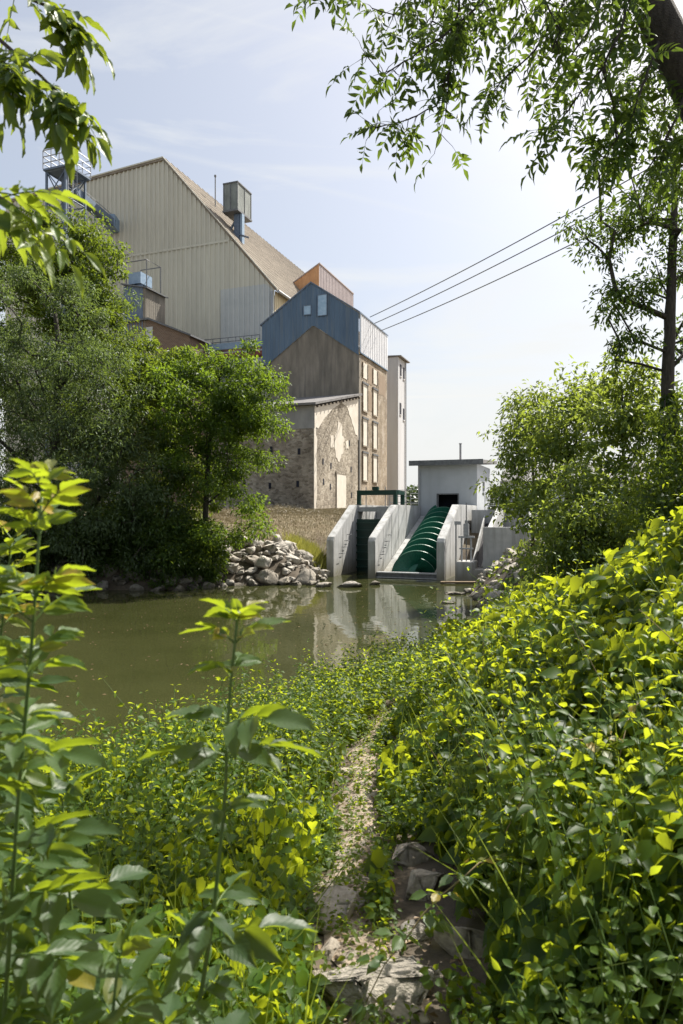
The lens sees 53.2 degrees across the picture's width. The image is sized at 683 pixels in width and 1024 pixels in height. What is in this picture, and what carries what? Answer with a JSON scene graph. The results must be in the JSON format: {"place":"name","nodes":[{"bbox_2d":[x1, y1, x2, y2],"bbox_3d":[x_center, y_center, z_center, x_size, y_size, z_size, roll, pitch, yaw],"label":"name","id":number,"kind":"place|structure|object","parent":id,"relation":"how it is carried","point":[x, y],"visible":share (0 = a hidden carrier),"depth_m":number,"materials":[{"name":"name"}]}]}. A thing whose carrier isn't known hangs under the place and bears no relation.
{"place":"outdoors","nodes":[
{"label":"outdoors","id":0,"kind":"place"},
{"bbox_2d":[0,571,482,773],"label":"river water","id":1,"kind":"structure","parent":0,"point":[124,663],"depth_m":15.90,"materials":[{"name":"liquid"}]},
{"bbox_2d":[4,587,471,722],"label":"floating leaves","id":2,"kind":"object","parent":1,"relation":"on","point":[225,640],"visible":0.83,"depth_m":16.96,"materials":[{"name":"green plant"}]},
{"bbox_2d":[338,581,362,586],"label":"boulder","id":3,"kind":"object","parent":1,"relation":"in","point":[350,584],"visible":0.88,"depth_m":26.27,"materials":[{"name":"stone"}]},
{"bbox_2d":[0,509,681,1023],"bbox_3d":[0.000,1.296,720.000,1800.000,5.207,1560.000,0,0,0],"label":"ground","id":4,"kind":"structure","parent":0,"point":[434,953],"depth_m":3.10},
{"bbox_2d":[0,516,77,1013],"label":"elder sapling","id":5,"kind":"object","parent":4,"relation":"on","point":[6,549],"visible":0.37,"depth_m":1.75,"materials":[{"name":"green plant"}]},
{"bbox_2d":[0,564,80,1023],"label":"elder sapling","id":6,"kind":"object","parent":4,"relation":"on","point":[13,676],"visible":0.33,"depth_m":1.42,"materials":[{"name":"green plant"}]},
{"bbox_2d":[0,494,102,577],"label":"shore bush","id":7,"kind":"object","parent":4,"relation":"on","point":[11,533],"visible":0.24,"depth_m":25.55,"materials":[{"name":"green plant"}]},
{"bbox_2d":[0,0,114,298],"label":"young ash","id":8,"kind":"object","parent":4,"relation":"on","point":[64,111],"visible":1,"depth_m":1.86,"materials":[{"name":"green plant"}]},
{"bbox_2d":[0,458,132,1023],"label":"elder sapling","id":9,"kind":"object","parent":4,"relation":"on","point":[41,969],"visible":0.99,"depth_m":1.16,"materials":[{"name":"green plant"}]},
{"bbox_2d":[42,148,90,507],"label":"lattice tower","id":10,"kind":"structure","parent":4,"relation":"on","point":[58,172],"depth_m":65.38,"materials":[{"name":"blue metal"}]},
{"bbox_2d":[70,181,119,233],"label":"conveyor","id":11,"kind":"object","parent":10,"relation":"attached to","point":[114,221],"visible":0.74,"depth_m":69.23,"materials":[{"name":"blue metal"}]},
{"bbox_2d":[0,202,162,501],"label":"oak tree","id":12,"kind":"object","parent":4,"relation":"on","point":[81,236],"visible":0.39,"depth_m":35.31,"materials":[{"name":"green plant"}]},
{"bbox_2d":[0,766,170,1023],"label":"elder sapling","id":13,"kind":"object","parent":4,"relation":"on","point":[120,893],"visible":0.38,"depth_m":1.45,"materials":[{"name":"green plant"}]},
{"bbox_2d":[0,255,198,591],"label":"willow tree","id":14,"kind":"object","parent":4,"relation":"on","point":[57,425],"visible":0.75,"depth_m":25.86,"materials":[{"name":"green plant"}]},
{"bbox_2d":[49,485,156,576],"bbox_3d":[-8.880,0.824,26.537,4.699,3.838,3.486,0,0,17],"label":"shore bush","id":15,"kind":"object","parent":4,"relation":"on","point":[112,540],"visible":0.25,"depth_m":25.81,"materials":[{"name":"green plant"}]},
{"bbox_2d":[96,563,118,576],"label":"boulder","id":16,"kind":"object","parent":4,"relation":"on","point":[110,574],"visible":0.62,"depth_m":25.88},
{"bbox_2d":[66,910,166,1023],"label":"elder sapling","id":17,"kind":"object","parent":4,"relation":"on","point":[90,1006],"visible":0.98,"depth_m":1.16,"materials":[{"name":"green plant"}]},
{"bbox_2d":[112,575,128,585],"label":"boulder","id":18,"kind":"object","parent":4,"relation":"on","point":[117,580],"visible":0.83,"depth_m":25.56,"materials":[{"name":"stone"}]},
{"bbox_2d":[49,343,231,579],"bbox_3d":[-8.304,-1.951,28.557,7.135,11.074,8.271,0,0,-34],"label":"alder tree","id":19,"kind":"object","parent":4,"relation":"on","point":[149,405],"visible":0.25,"depth_m":28.21,"materials":[{"name":"green plant"}]},
{"bbox_2d":[0,747,325,1023],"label":"bindweed patch","id":20,"kind":"object","parent":4,"relation":"on","point":[301,977],"visible":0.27,"depth_m":2.68,"materials":[{"name":"green plant"}]},
{"bbox_2d":[98,502,228,589],"bbox_3d":[-6.822,1.625,26.125,4.333,4.080,3.870,0,0,-33],"label":"shore bush","id":21,"kind":"object","parent":4,"relation":"on","point":[165,552],"visible":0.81,"depth_m":25.53,"materials":[{"name":"green plant"}]},
{"bbox_2d":[117,317,212,508],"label":"brick outbuilding","id":22,"kind":"structure","parent":4,"relation":"on","point":[168,336],"depth_m":60.24,"materials":[{"name":"brick"}]},
{"bbox_2d":[121,259,167,353],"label":"blue shed","id":23,"kind":"structure","parent":22,"relation":"on","point":[152,303],"depth_m":61.51,"materials":[{"name":"grey metal"}]},
{"bbox_2d":[5,156,359,508],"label":"grain warehouse","id":24,"kind":"structure","parent":4,"relation":"on","point":[175,226],"depth_m":69.89,"materials":[{"name":"metal"}]},
{"bbox_2d":[222,181,251,247],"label":"elevator head","id":25,"kind":"object","parent":24,"relation":"attached to","point":[237,203],"visible":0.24,"depth_m":70.32},
{"bbox_2d":[0,638,385,1023],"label":"nettle bed","id":26,"kind":"object","parent":4,"relation":"on","point":[148,780],"visible":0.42,"depth_m":3.44,"materials":[{"name":"green plant"}]},
{"bbox_2d":[95,597,321,1023],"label":"elder sapling","id":27,"kind":"object","parent":4,"relation":"on","point":[248,946],"visible":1,"depth_m":1.25,"materials":[{"name":"green plant"}]},
{"bbox_2d":[186,520,232,584],"bbox_3d":[-5.332,1.700,26.731,2.023,2.891,1.817,0,0,-40],"label":"shore bush","id":28,"kind":"object","parent":4,"relation":"on","point":[212,574],"visible":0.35,"depth_m":26.51,"materials":[{"name":"green plant"}]},
{"bbox_2d":[140,337,297,575],"bbox_3d":[-4.839,-2.169,27.403,6.185,9.313,6.230,0,0,0],"label":"ash tree","id":29,"kind":"object","parent":4,"relation":"on","point":[230,411],"visible":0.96,"depth_m":26.34,"materials":[{"name":"green plant"}]},
{"bbox_2d":[220,563,238,573],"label":"boulder","id":30,"kind":"object","parent":4,"relation":"on","point":[232,568],"visible":0.56,"depth_m":27.27,"materials":[{"name":"stone"}]},
{"bbox_2d":[205,334,261,370],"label":"conveyor bridge","id":31,"kind":"structure","parent":4,"relation":"on","point":[224,347],"depth_m":60.73,"materials":[{"name":"grey metal"}]},
{"bbox_2d":[254,555,271,568],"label":"boulder","id":32,"kind":"object","parent":4,"relation":"on","point":[263,562],"visible":0.94,"depth_m":27.55,"materials":[{"name":"stone"}]},
{"bbox_2d":[256,568,278,584],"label":"boulder","id":33,"kind":"object","parent":4,"relation":"on","point":[267,576],"visible":0.94,"depth_m":27.02,"materials":[{"name":"stone"}]},
{"bbox_2d":[263,540,285,552],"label":"boulder","id":34,"kind":"object","parent":4,"relation":"on","point":[274,547],"visible":0.78,"depth_m":28.67,"materials":[{"name":"stone"}]},
{"bbox_2d":[208,393,361,508],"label":"stone annex","id":35,"kind":"object","parent":4,"relation":"on","point":[320,450],"visible":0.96,"depth_m":47.36,"materials":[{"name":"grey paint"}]},
{"bbox_2d":[336,471,346,507],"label":"door","id":36,"kind":"structure","parent":35,"relation":"in","point":[340,476],"depth_m":50.55,"materials":[{"name":"wood"}]},
{"bbox_2d":[194,503,381,551],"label":"dry grass","id":37,"kind":"structure","parent":4,"relation":"on","point":[286,515],"depth_m":35.88,"materials":[{"name":"plant"}]},
{"bbox_2d":[285,554,301,564],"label":"boulder","id":38,"kind":"object","parent":4,"relation":"on","point":[297,560],"visible":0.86,"depth_m":28.48,"materials":[{"name":"stone"}]},
{"bbox_2d":[276,528,326,569],"bbox_3d":[-1.439,2.071,31.606,3.394,2.871,3.335,0,0,16],"label":"grass tuft","id":39,"kind":"object","parent":4,"relation":"on","point":[316,552],"visible":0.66,"depth_m":31.24,"materials":[{"name":"plant"}]},
{"bbox_2d":[295,550,312,563],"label":"boulder","id":40,"kind":"object","parent":4,"relation":"on","point":[306,555],"visible":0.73,"depth_m":29.89,"materials":[{"name":"stone"}]},
{"bbox_2d":[294,567,315,584],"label":"boulder","id":41,"kind":"object","parent":4,"relation":"on","point":[304,576],"visible":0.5,"depth_m":27.37,"materials":[{"name":"stone"}]},
{"bbox_2d":[260,281,387,505],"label":"mill building","id":42,"kind":"structure","parent":4,"relation":"on","point":[306,351],"depth_m":56.36,"materials":[{"name":"paint"}]},
{"bbox_2d":[274,262,353,311],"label":"orange block","id":43,"kind":"structure","parent":42,"relation":"on","point":[319,274],"depth_m":82.03,"materials":[{"name":"metal"}]},
{"bbox_2d":[317,294,326,316],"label":"window","id":44,"kind":"structure","parent":42,"relation":"in","point":[321,298],"depth_m":55.66,"materials":[{"name":"blue glass"}]},
{"bbox_2d":[362,362,368,379],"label":"blocked window","id":45,"kind":"structure","parent":42,"relation":"in","point":[365,368],"depth_m":56.14,"materials":[{"name":"paint"}]},
{"bbox_2d":[362,381,368,413],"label":"blocked window","id":46,"kind":"structure","parent":42,"relation":"in","point":[365,386],"depth_m":56.14,"materials":[{"name":"paint"}]},
{"bbox_2d":[362,416,368,447],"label":"blocked window","id":47,"kind":"structure","parent":42,"relation":"in","point":[365,421],"depth_m":56.14,"materials":[{"name":"paint"}]},
{"bbox_2d":[362,451,368,481],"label":"blocked window","id":48,"kind":"structure","parent":42,"relation":"in","point":[365,455],"depth_m":56.14,"materials":[{"name":"paint"}]},
{"bbox_2d":[372,387,378,417],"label":"blocked window","id":49,"kind":"structure","parent":42,"relation":"in","point":[375,391],"depth_m":58.40,"materials":[{"name":"paint"}]},
{"bbox_2d":[372,420,378,450],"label":"blocked window","id":50,"kind":"structure","parent":42,"relation":"in","point":[374,424],"depth_m":58.40,"materials":[{"name":"paint"}]},
{"bbox_2d":[372,454,378,482],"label":"blocked window","id":51,"kind":"structure","parent":42,"relation":"in","point":[374,456],"depth_m":58.40,"materials":[{"name":"paint"}]},
{"bbox_2d":[370,167,650,316],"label":"power line","id":52,"kind":"object","parent":42,"relation":"attached to","point":[511,244],"visible":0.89,"depth_m":44.03,"materials":[{"name":"metal"}]},
{"bbox_2d":[374,166,682,323],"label":"power line","id":53,"kind":"object","parent":42,"relation":"attached to","point":[496,264],"visible":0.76,"depth_m":45.98,"materials":[{"name":"metal"}]},
{"bbox_2d":[380,188,682,330],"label":"power line","id":54,"kind":"object","parent":42,"relation":"attached to","point":[492,281],"visible":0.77,"depth_m":46.30,"materials":[{"name":"metal"}]},
{"bbox_2d":[321,936,339,960],"bbox_3d":[-0.040,1.596,2.489,0.072,0.044,0.121,0,0,30],"label":"path stone","id":55,"kind":"object","parent":4,"relation":"on","point":[331,946],"visible":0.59,"depth_m":2.48,"materials":[{"name":"stone"}]},
{"bbox_2d":[305,885,357,925],"bbox_3d":[-0.055,1.635,2.752,0.206,0.134,0.243,-4,4,21],"label":"path stone","id":56,"kind":"object","parent":4,"relation":"on","point":[344,893],"visible":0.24,"depth_m":2.76,"materials":[{"name":"stone"}]},
{"bbox_2d":[313,874,368,890],"bbox_3d":[0.005,1.655,3.046,0.278,0.043,0.119,0,0,-37],"label":"path stone","id":57,"kind":"object","parent":4,"relation":"on","point":[333,882],"visible":0.37,"depth_m":3.02,"materials":[{"name":"stone"}]},
{"bbox_2d":[334,950,357,963],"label":"path stone","id":58,"kind":"object","parent":4,"relation":"on","point":[346,954],"visible":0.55,"depth_m":2.41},
{"bbox_2d":[327,505,376,576],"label":"pier wall","id":59,"kind":"structure","parent":4,"relation":"on","point":[341,548],"depth_m":32.07,"materials":[{"name":"concrete"}]},
{"bbox_2d":[356,519,380,570],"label":"sluice gate","id":60,"kind":"structure","parent":59,"relation":"attached to","point":[365,528],"depth_m":33.44,"materials":[{"name":"metal"}]},
{"bbox_2d":[358,507,388,511],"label":"walkway beam","id":61,"kind":"structure","parent":59,"relation":"attached to","point":[372,509],"depth_m":33.45,"materials":[{"name":"concrete"}]},
{"bbox_2d":[313,710,391,1023],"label":"foot path","id":62,"kind":"structure","parent":4,"relation":"on","point":[369,941],"depth_m":3.28,"materials":[{"name":"soil"}]},
{"bbox_2d":[335,848,369,860],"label":"path stone","id":63,"kind":"object","parent":4,"relation":"on","point":[348,854],"visible":0.33,"depth_m":3.33,"materials":[{"name":"stone"}]},
{"bbox_2d":[244,614,479,739],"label":"shore weeds","id":64,"kind":"object","parent":4,"relation":"on","point":[377,684],"visible":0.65,"depth_m":6.78,"materials":[{"name":"green plant"}]},
{"bbox_2d":[347,791,376,801],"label":"path stone","id":65,"kind":"object","parent":4,"relation":"on","point":[372,794],"visible":0.3,"depth_m":4.26,"materials":[{"name":"stone"}]},
{"bbox_2d":[293,697,453,1023],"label":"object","id":66,"kind":"object","parent":4,"relation":"on","point":[377,943],"visible":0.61,"depth_m":2.98,"materials":[{"name":"gravel"}]},
{"bbox_2d":[314,955,434,1014],"bbox_3d":[0.091,1.546,2.227,0.420,0.179,0.325,1,-3,15],"label":"path stone","id":67,"kind":"object","parent":4,"relation":"on","point":[401,976],"visible":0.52,"depth_m":2.14,"materials":[{"name":"stone"}]},
{"bbox_2d":[368,505,420,577],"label":"pier wall","id":68,"kind":"structure","parent":4,"relation":"on","point":[392,530],"depth_m":32.12,"materials":[{"name":"concrete"}]},
{"bbox_2d":[356,487,404,518],"bbox_3d":[1.988,-0.430,34.521,2.140,1.660,1.610,0,0,20],"label":"gate frame","id":69,"kind":"object","parent":68,"relation":"on","point":[377,491],"visible":0.95,"depth_m":33.86,"materials":[{"name":"green paint"}]},
{"bbox_2d":[376,571,436,579],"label":"sill beam","id":70,"kind":"structure","parent":68,"relation":"attached to","point":[408,575],"depth_m":29.61,"materials":[{"name":"concrete"}]},
{"bbox_2d":[387,355,409,505],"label":"white tower","id":71,"kind":"structure","parent":4,"relation":"on","point":[396,426],"depth_m":70.32,"materials":[{"name":"paint"}]},
{"bbox_2d":[364,998,433,1023],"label":"path stone","id":72,"kind":"object","parent":4,"relation":"on","point":[398,1008],"visible":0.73,"depth_m":2.05,"materials":[{"name":"stone"}]},
{"bbox_2d":[317,709,480,1023],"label":"leaf litter","id":73,"kind":"object","parent":4,"relation":"on","point":[433,1014],"visible":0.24,"depth_m":2.57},
{"bbox_2d":[392,842,433,866],"bbox_3d":[0.333,1.652,3.264,0.206,0.156,0.138,7,2,-18],"label":"path stone","id":74,"kind":"object","parent":4,"relation":"on","point":[409,855],"visible":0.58,"depth_m":3.23,"materials":[{"name":"stone"}]},
{"bbox_2d":[400,919,431,942],"bbox_3d":[0.279,1.576,2.551,0.120,0.095,0.100,3,0,-10],"label":"path stone","id":75,"kind":"object","parent":4,"relation":"on","point":[419,934],"visible":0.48,"depth_m":2.53,"materials":[{"name":"stone"}]},
{"bbox_2d":[384,505,450,572],"bbox_3d":[4.585,1.768,34.343,2.710,4.328,8.741,0,0,20],"label":"archimedes screw","id":76,"kind":"object","parent":4,"relation":"on","point":[416,551],"visible":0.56,"depth_m":32.15,"materials":[{"name":"green paint"}]},
{"bbox_2d":[406,869,450,900],"bbox_3d":[0.362,1.617,2.941,0.149,0.154,0.217,0,0,44],"label":"path stone","id":77,"kind":"object","parent":4,"relation":"on","point":[423,880],"visible":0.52,"depth_m":2.89,"materials":[{"name":"stone"}]},
{"bbox_2d":[334,849,536,1023],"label":"bramble cane","id":78,"kind":"object","parent":4,"relation":"on","point":[429,919],"visible":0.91,"depth_m":2.14,"materials":[{"name":"green plant"}]},
{"bbox_2d":[426,966,446,984],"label":"path stone","id":79,"kind":"object","parent":4,"relation":"on","point":[437,973],"visible":0.2,"depth_m":2.25,"materials":[{"name":"stone"}]},
{"bbox_2d":[409,443,496,515],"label":"power house","id":80,"kind":"structure","parent":4,"relation":"on","point":[443,483],"depth_m":37.29,"materials":[{"name":"concrete"}]},
{"bbox_2d":[406,484,505,508],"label":"wood","id":81,"kind":"object","parent":4,"relation":"on","point":[409,490],"visible":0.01,"depth_m":213.38,"materials":[{"name":"green plant"}]},
{"bbox_2d":[437,505,476,580],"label":"pier wall","id":82,"kind":"structure","parent":4,"relation":"on","point":[446,554],"depth_m":30.24,"materials":[{"name":"concrete"}]},
{"bbox_2d":[433,926,486,959],"bbox_3d":[0.454,1.537,2.425,0.247,0.153,0.120,0,0,31],"label":"path stone","id":83,"kind":"object","parent":4,"relation":"on","point":[447,942],"visible":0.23,"depth_m":2.40,"materials":[{"name":"stone"}]},
{"bbox_2d":[456,560,484,580],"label":"footing block","id":84,"kind":"structure","parent":4,"relation":"on","point":[462,571],"depth_m":29.01,"materials":[{"name":"concrete"}]},
{"bbox_2d":[454,503,474,578],"bbox_3d":[5.282,1.300,29.335,0.860,3.400,0.220,0,0,20],"label":"valve stand","id":85,"kind":"object","parent":84,"relation":"on","point":[465,530],"visible":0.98,"depth_m":29.29,"materials":[{"name":"metal"}]},
{"bbox_2d":[473,515,488,567],"bbox_3d":[6.625,1.528,31.860,0.530,2.745,3.750,0,0,20],"label":"fish chute","id":86,"kind":"object","parent":4,"relation":"on","point":[478,555],"visible":0.38,"depth_m":31.73,"materials":[{"name":"concrete"}]},
{"bbox_2d":[284,0,682,217],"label":"overhanging ash","id":87,"kind":"object","parent":4,"relation":"on","point":[659,23],"visible":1,"depth_m":5.09,"materials":[{"name":"green plant"}]},
{"bbox_2d":[488,509,503,526],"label":"wing wall","id":88,"kind":"structure","parent":4,"relation":"on","point":[498,517],"depth_m":31.36,"materials":[{"name":"concrete"}]},
{"bbox_2d":[483,527,537,568],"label":"wall","id":89,"kind":"structure","parent":4,"relation":"on","point":[497,541],"depth_m":29.10,"materials":[{"name":"concrete"}]},
{"bbox_2d":[469,379,570,548],"bbox_3d":[6.139,-1.536,22.274,3.720,5.673,2.845,0,0,-18],"label":"bank tree","id":90,"kind":"object","parent":4,"relation":"on","point":[514,448],"visible":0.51,"depth_m":22.15,"materials":[{"name":"green plant"}]},
{"bbox_2d":[361,648,682,1023],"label":"path edge weeds","id":91,"kind":"object","parent":4,"relation":"on","point":[623,1006],"visible":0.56,"depth_m":1.72,"materials":[{"name":"green plant"}]},
{"bbox_2d":[366,803,678,1023],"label":"creeping weeds","id":92,"kind":"object","parent":4,"relation":"on","point":[454,991],"visible":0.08,"depth_m":2.08,"materials":[{"name":"green plant"}]},
{"bbox_2d":[363,506,682,1023],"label":"bindweed tangle","id":93,"kind":"object","parent":4,"relation":"on","point":[663,840],"visible":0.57,"depth_m":2.94,"materials":[{"name":"green plant"}]},
{"bbox_2d":[379,557,682,1008],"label":"bank grass","id":94,"kind":"structure","parent":4,"relation":"on","point":[500,928],"depth_m":2.35,"materials":[{"name":"plant"}]},
{"bbox_2d":[382,522,682,1023],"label":"bramble leaves","id":95,"kind":"object","parent":4,"relation":"on","point":[528,932],"visible":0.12,"depth_m":2.94,"materials":[{"name":"green plant"}]},
{"bbox_2d":[412,574,681,786],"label":"dead stems","id":96,"kind":"object","parent":4,"relation":"on","point":[508,685],"visible":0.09,"depth_m":3.19,"materials":[{"name":"plant"}]},
{"bbox_2d":[474,726,620,849],"bbox_3d":[0.811,1.051,2.472,0.791,0.524,0.191,0,0,-27],"label":"bramble cane","id":97,"kind":"object","parent":4,"relation":"on","point":[512,811],"visible":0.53,"depth_m":2.38,"materials":[{"name":"green plant"}]},
{"bbox_2d":[473,516,629,609],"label":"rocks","id":98,"kind":"object","parent":4,"relation":"on","point":[507,581],"visible":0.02,"depth_m":20.63,"materials":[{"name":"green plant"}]},
{"bbox_2d":[420,470,682,1010],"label":"bindweed shoots","id":99,"kind":"object","parent":4,"relation":"on","point":[527,770],"visible":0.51,"depth_m":2.34,"materials":[{"name":"green plant"}]},
{"bbox_2d":[498,354,636,537],"bbox_3d":[5.820,-1.450,17.510,3.968,5.213,2.986,0,0,-22],"label":"bank tree","id":100,"kind":"object","parent":4,"relation":"on","point":[567,451],"visible":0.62,"depth_m":17.20,"materials":[{"name":"green plant"}]},
{"bbox_2d":[500,462,644,509],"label":"distant trees","id":101,"kind":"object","parent":4,"relation":"on","point":[505,479],"depth_m":40.97,"materials":[{"name":"plant"}]},
{"bbox_2d":[509,456,654,584],"bbox_3d":[4.777,0.256,12.885,2.266,2.792,2.966,0,0,-43],"label":"bank shrub","id":102,"kind":"object","parent":4,"relation":"on","point":[602,532],"visible":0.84,"depth_m":12.86,"materials":[{"name":"green plant"}]},
{"bbox_2d":[550,62,682,458],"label":"slender tree","id":103,"kind":"object","parent":4,"relation":"on","point":[670,224],"visible":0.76,"depth_m":13.65,"materials":[{"name":"green plant"}]},
{"bbox_2d":[648,387,682,522],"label":"ivy","id":104,"kind":"object","parent":103,"relation":"attached to","point":[664,401],"visible":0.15,"depth_m":13.50,"materials":[{"name":"green plant"}]},
{"bbox_2d":[557,342,682,539],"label":"bank shrub","id":105,"kind":"object","parent":4,"relation":"on","point":[628,417],"visible":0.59,"depth_m":14.47,"materials":[{"name":"green plant"}]},
{"bbox_2d":[600,688,667,771],"bbox_3d":[1.282,0.910,2.785,0.902,0.396,0.208,0,0,-45],"label":"bramble cane","id":106,"kind":"object","parent":4,"relation":"on","point":[622,724],"visible":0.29,"depth_m":2.62,"materials":[{"name":"green plant"}]},
{"bbox_2d":[610,380,682,538],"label":"bank shrub","id":107,"kind":"object","parent":4,"relation":"on","point":[674,483],"visible":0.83,"depth_m":11.48,"materials":[{"name":"green plant"}]},
{"bbox_2d":[0,0,682,502],"label":"sky","id":108,"kind":"structure","parent":0,"point":[227,90],"materials":[{"name":"blue"}]},
{"bbox_2d":[472,509,569,532],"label":"yard pavement","id":109,"kind":"structure","parent":0,"point":[477,517],"depth_m":33.77,"materials":[{"name":"concrete"}]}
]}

